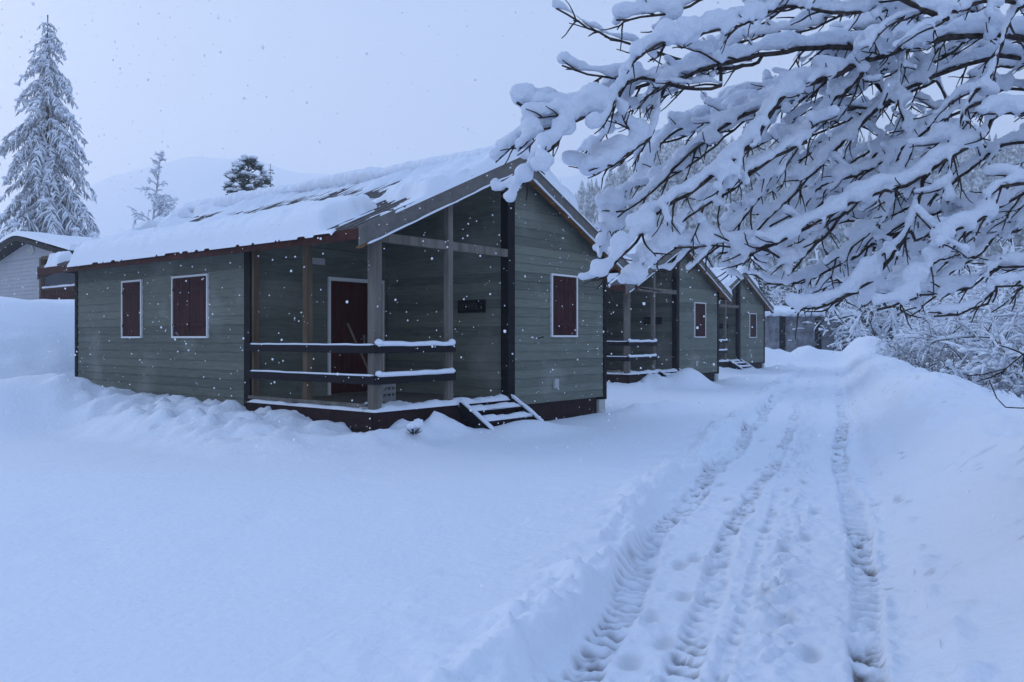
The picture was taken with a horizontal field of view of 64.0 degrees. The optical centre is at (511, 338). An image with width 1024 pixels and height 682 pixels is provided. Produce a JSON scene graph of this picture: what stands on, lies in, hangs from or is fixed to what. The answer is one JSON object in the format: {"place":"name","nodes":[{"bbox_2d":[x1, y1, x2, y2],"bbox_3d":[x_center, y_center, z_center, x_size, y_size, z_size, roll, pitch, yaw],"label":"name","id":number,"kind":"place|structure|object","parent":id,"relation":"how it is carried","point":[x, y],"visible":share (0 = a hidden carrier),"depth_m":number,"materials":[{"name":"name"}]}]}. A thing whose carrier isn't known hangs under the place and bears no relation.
{"place":"outdoors","nodes":[
{"label":"outdoors","id":0,"kind":"place"},
{"bbox_2d":[0,157,1013,681],"bbox_3d":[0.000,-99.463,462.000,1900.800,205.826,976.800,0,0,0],"label":"snow ground","id":1,"kind":"structure","parent":0,"point":[96,503],"depth_m":7.20,"materials":[{"name":"white snow"}]},
{"bbox_2d":[0,231,92,299],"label":"neighbour house","id":2,"kind":"structure","parent":1,"relation":"on","point":[19,260],"depth_m":29.85,"materials":[{"name":"grey"}]},
{"bbox_2d":[0,15,99,238],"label":"spruce tree","id":3,"kind":"object","parent":1,"relation":"on","point":[53,214],"visible":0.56,"depth_m":43.39,"materials":[{"name":"white plant"}]},
{"bbox_2d":[127,150,178,228],"bbox_3d":[-17.273,-4.736,39.496,2.961,8.778,2.698,0,0,0],"label":"young larch","id":4,"kind":"object","parent":1,"relation":"on","point":[161,204],"visible":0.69,"depth_m":39.44,"materials":[{"name":"white"}]},
{"bbox_2d":[222,154,270,194],"bbox_3d":[-11.824,-3.635,36.977,2.507,9.211,2.790,0,0,0],"label":"pine tree","id":5,"kind":"object","parent":1,"relation":"on","point":[240,172],"visible":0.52,"depth_m":36.62,"materials":[{"name":"green plant"}]},
{"bbox_2d":[268,164,274,186],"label":"fir tree","id":6,"kind":"object","parent":1,"relation":"on","point":[270,172],"visible":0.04,"depth_m":70.39,"materials":[{"name":"white plant"}]},
{"bbox_2d":[37,145,630,432],"bbox_3d":[-3.464,-0.752,15.891,10.361,4.848,6.873,0,0,39],"label":"cabin","id":7,"kind":"object","parent":1,"relation":"on","point":[409,275],"visible":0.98,"depth_m":13.63,"materials":[{"name":"grey wood"}]},
{"bbox_2d":[121,279,142,337],"bbox_3d":[-6.945,-0.528,14.976,0.739,1.056,0.055,0,0,39],"label":"window","id":8,"kind":"structure","parent":7,"relation":"in","point":[132,293],"depth_m":14.95,"materials":[{"name":"red"}]},
{"bbox_2d":[171,273,209,337],"bbox_3d":[-5.404,-0.528,13.746,1.126,1.056,0.055,0,0,39],"label":"window","id":9,"kind":"structure","parent":7,"relation":"in","point":[191,308],"depth_m":13.73,"materials":[{"name":"red"}]},
{"bbox_2d":[328,277,383,394],"bbox_3d":[-2.696,-0.035,14.339,0.082,2.006,1.258,0,0,39],"label":"door","id":10,"kind":"structure","parent":7,"relation":"in","point":[354,312],"depth_m":14.18,"materials":[{"name":"red wood"}]},
{"bbox_2d":[347,323,382,401],"bbox_3d":[-2.165,0.362,12.104,0.524,1.177,0.188,0,0,-21],"label":"snow shovel","id":11,"kind":"object","parent":7,"relation":"on","point":[355,340],"visible":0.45,"depth_m":12.10,"materials":[{"name":"brown wood"}]},
{"bbox_2d":[382,384,395,401],"bbox_3d":[-1.984,0.836,12.571,0.248,0.264,0.354,0,0,27],"label":"plastic crate","id":12,"kind":"object","parent":7,"relation":"on","point":[387,397],"visible":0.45,"depth_m":12.52,"materials":[{"name":"grey plastic"}]},
{"bbox_2d":[550,273,577,336],"bbox_3d":[0.918,-0.563,14.333,0.055,1.091,0.792,0,0,39],"label":"window","id":13,"kind":"structure","parent":7,"relation":"in","point":[565,294],"depth_m":14.30,"materials":[{"name":"red"}]},
{"bbox_2d":[406,418,422,434],"bbox_3d":[-1.254,1.143,10.571,0.270,0.209,0.270,0,0,0],"label":"evergreen sprig","id":14,"kind":"object","parent":1,"relation":"on","point":[416,424],"visible":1,"depth_m":10.51,"materials":[{"name":"white"}]},
{"bbox_2d":[607,236,732,383],"bbox_3d":[1.464,-0.752,27.049,10.361,4.848,6.873,0,0,39],"label":"cabin","id":15,"kind":"object","parent":1,"relation":"on","point":[678,321],"visible":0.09,"depth_m":24.87,"materials":[{"name":"grey wood"}]},
{"bbox_2d":[694,302,705,337],"bbox_3d":[5.845,-0.563,25.492,0.055,1.091,0.792,0,0,39],"label":"window","id":16,"kind":"structure","parent":15,"relation":"in","point":[699,309],"depth_m":25.47,"materials":[{"name":"red wood"}]},
{"bbox_2d":[710,266,773,369],"bbox_3d":[6.392,-0.752,38.208,10.361,4.848,6.873,0,0,39],"label":"cabin","id":17,"kind":"object","parent":1,"relation":"on","point":[737,340],"visible":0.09,"depth_m":35.86,"materials":[{"name":"grey wood"}]},
{"bbox_2d":[749,313,756,337],"bbox_3d":[10.775,-0.563,36.646,0.055,1.091,0.792,0,0,39],"label":"window","id":18,"kind":"structure","parent":17,"relation":"in","point":[752,316],"depth_m":36.62,"materials":[{"name":"red"}]},
{"bbox_2d":[489,0,1023,408],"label":"overhanging tree","id":19,"kind":"object","parent":1,"relation":"on","point":[882,39],"visible":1,"depth_m":4.00,"materials":[{"name":"white plant"}]},
{"bbox_2d":[753,264,772,299],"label":"fir tree","id":20,"kind":"object","parent":1,"relation":"on","point":[760,282],"visible":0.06,"depth_m":63.20,"materials":[{"name":"white plant"}]},
{"bbox_2d":[751,263,786,305],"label":"snowy tree","id":21,"kind":"object","parent":1,"relation":"on","point":[776,290],"visible":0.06,"depth_m":70.90,"materials":[{"name":"white snow"}]},
{"bbox_2d":[777,259,820,349],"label":"fir tree","id":22,"kind":"object","parent":1,"relation":"on","point":[793,289],"visible":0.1,"depth_m":56.02,"materials":[{"name":"white plant"}]},
{"bbox_2d":[575,128,1023,346],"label":"wood","id":23,"kind":"object","parent":1,"relation":"on","point":[976,180],"visible":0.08,"depth_m":195.70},
{"bbox_2d":[765,305,861,351],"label":"shed","id":24,"kind":"structure","parent":1,"relation":"on","point":[806,336],"depth_m":53.08,"materials":[{"name":"weathered grey wood"},{"name":"snow"}]},
{"bbox_2d":[769,267,887,339],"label":"snowy tree","id":25,"kind":"object","parent":1,"relation":"on","point":[860,321],"visible":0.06,"depth_m":61.57,"materials":[{"name":"white plant"}]},
{"bbox_2d":[800,242,896,335],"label":"snowy tree","id":26,"kind":"object","parent":1,"relation":"on","point":[816,253],"visible":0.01,"depth_m":75.04,"materials":[{"name":"white snow"}]},
{"bbox_2d":[849,248,914,347],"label":"fir tree","id":27,"kind":"object","parent":1,"relation":"on","point":[868,327],"visible":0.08,"depth_m":61.12,"materials":[{"name":"white plant"}]},
{"bbox_2d":[792,254,979,350],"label":"snowy tree","id":28,"kind":"object","parent":1,"relation":"on","point":[854,319],"visible":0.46,"depth_m":51.36,"materials":[{"name":"white plant"}]},
{"bbox_2d":[874,326,967,370],"bbox_3d":[18.323,1.024,36.672,5.048,3.178,4.076,0,0,27],"label":"snowy shrub","id":29,"kind":"object","parent":1,"relation":"on","point":[887,344],"visible":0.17,"depth_m":36.57,"materials":[{"name":"white snow"}]},
{"bbox_2d":[881,339,976,367],"bbox_3d":[17.981,1.200,34.967,4.439,2.840,4.790,0,0,-20],"label":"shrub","id":30,"kind":"object","parent":1,"relation":"on","point":[905,349],"visible":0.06,"depth_m":34.52,"materials":[{"name":"white plant"}]},
{"bbox_2d":[842,352,1023,681],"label":"snow bank","id":31,"kind":"structure","parent":1,"relation":"on","point":[963,547],"depth_m":5.76,"materials":[{"name":"white snow"}]},
{"bbox_2d":[939,333,1023,396],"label":"snowy shrub","id":32,"kind":"object","parent":31,"relation":"on","point":[982,367],"visible":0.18,"depth_m":18.82,"materials":[{"name":"white snow"}]},
{"bbox_2d":[940,296,1023,388],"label":"snowy tree","id":33,"kind":"object","parent":31,"relation":"on","point":[1009,326],"visible":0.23,"depth_m":19.16,"materials":[{"name":"white snow"}]},
{"bbox_2d":[863,240,1009,342],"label":"snowy tree","id":34,"kind":"object","parent":1,"relation":"on","point":[972,266],"visible":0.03,"depth_m":61.56,"materials":[{"name":"white snow"}]},
{"bbox_2d":[863,291,1017,356],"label":"snowy tree","id":35,"kind":"object","parent":1,"relation":"on","point":[955,298],"visible":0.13,"depth_m":43.80,"materials":[{"name":"white snow"}]},
{"bbox_2d":[897,340,998,372],"bbox_3d":[16.213,1.427,29.709,4.491,2.873,4.847,0,0,-26],"label":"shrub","id":36,"kind":"object","parent":1,"relation":"on","point":[914,357],"visible":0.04,"depth_m":30.58,"materials":[{"name":"white plant"}]},
{"bbox_2d":[874,237,1023,359],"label":"snowy tree","id":37,"kind":"object","parent":1,"relation":"on","point":[977,268],"visible":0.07,"depth_m":52.87,"materials":[{"name":"white plant"}]},
{"bbox_2d":[919,344,993,376],"bbox_3d":[15.289,1.412,27.561,3.803,2.433,4.104,0,0,16],"label":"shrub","id":38,"kind":"object","parent":1,"relation":"on","point":[946,359],"visible":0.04,"depth_m":27.67,"materials":[{"name":"white plant"}]},
{"bbox_2d":[891,248,1023,368],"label":"snowy tree","id":39,"kind":"object","parent":1,"relation":"on","point":[1017,324],"visible":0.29,"depth_m":29.39,"materials":[{"name":"white plant"}]},
{"bbox_2d":[891,272,1023,360],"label":"snowy tree","id":40,"kind":"object","parent":1,"relation":"on","point":[965,321],"visible":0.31,"depth_m":34.65,"materials":[{"name":"white plant"}]},
{"bbox_2d":[904,270,1023,363],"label":"snowy tree","id":41,"kind":"object","parent":1,"relation":"on","point":[989,342],"visible":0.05,"depth_m":36.98,"materials":[{"name":"white plant"}]},
{"bbox_2d":[913,347,1021,385],"bbox_3d":[12.491,1.431,21.094,4.339,2.572,4.020,0,0,29],"label":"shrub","id":42,"kind":"object","parent":1,"relation":"on","point":[936,370],"visible":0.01,"depth_m":21.69,"materials":[{"name":"white plant"}]},
{"bbox_2d":[913,337,1022,380],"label":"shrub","id":43,"kind":"object","parent":1,"relation":"on","point":[942,363],"visible":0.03,"depth_m":24.62,"materials":[{"name":"white plant"}]},
{"bbox_2d":[935,335,1020,373],"bbox_3d":[17.232,1.740,28.889,5.863,3.752,6.328,0,0,37],"label":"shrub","id":44,"kind":"object","parent":1,"relation":"on","point":[953,351],"visible":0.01,"depth_m":28.83,"materials":[{"name":"white plant"}]},
{"bbox_2d":[950,246,1023,332],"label":"snowy tree","id":45,"kind":"object","parent":1,"relation":"on","point":[989,280],"visible":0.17,"depth_m":45.67,"materials":[{"name":"white snow"}]},
{"bbox_2d":[965,360,1023,394],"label":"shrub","id":46,"kind":"object","parent":1,"relation":"on","point":[1004,378],"visible":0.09,"depth_m":16.55,"materials":[{"name":"white plant"}]},
{"bbox_2d":[971,367,1023,397],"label":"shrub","id":47,"kind":"object","parent":1,"relation":"on","point":[1005,385],"visible":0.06,"depth_m":18.07,"materials":[{"name":"white plant"}]},
{"bbox_2d":[987,388,1023,399],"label":"snowy shrub","id":48,"kind":"object","parent":1,"relation":"on","point":[1001,392],"depth_m":11.13,"materials":[{"name":"white snow"}]},
{"bbox_2d":[998,317,1023,359],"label":"snowy tree","id":49,"kind":"object","parent":1,"relation":"on","point":[1020,342],"visible":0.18,"depth_m":29.55,"materials":[{"name":"white snow"}]},
{"bbox_2d":[1002,390,1023,397],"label":"snowy shrub","id":50,"kind":"object","parent":1,"relation":"on","point":[1010,393],"depth_m":12.27,"materials":[{"name":"white snow"}]},
{"bbox_2d":[0,0,1023,644],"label":"falling snow","id":51,"kind":"structure","parent":0,"point":[432,258],"depth_m":8.51,"materials":[{"name":"white snow"}]},
{"bbox_2d":[0,0,1023,212],"label":"sky","id":52,"kind":"structure","parent":0,"point":[351,29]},
{"bbox_2d":[249,363,947,681],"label":"snowy road","id":53,"kind":"structure","parent":0,"point":[637,579],"depth_m":4.87,"materials":[{"name":"white snow"}]}
]}

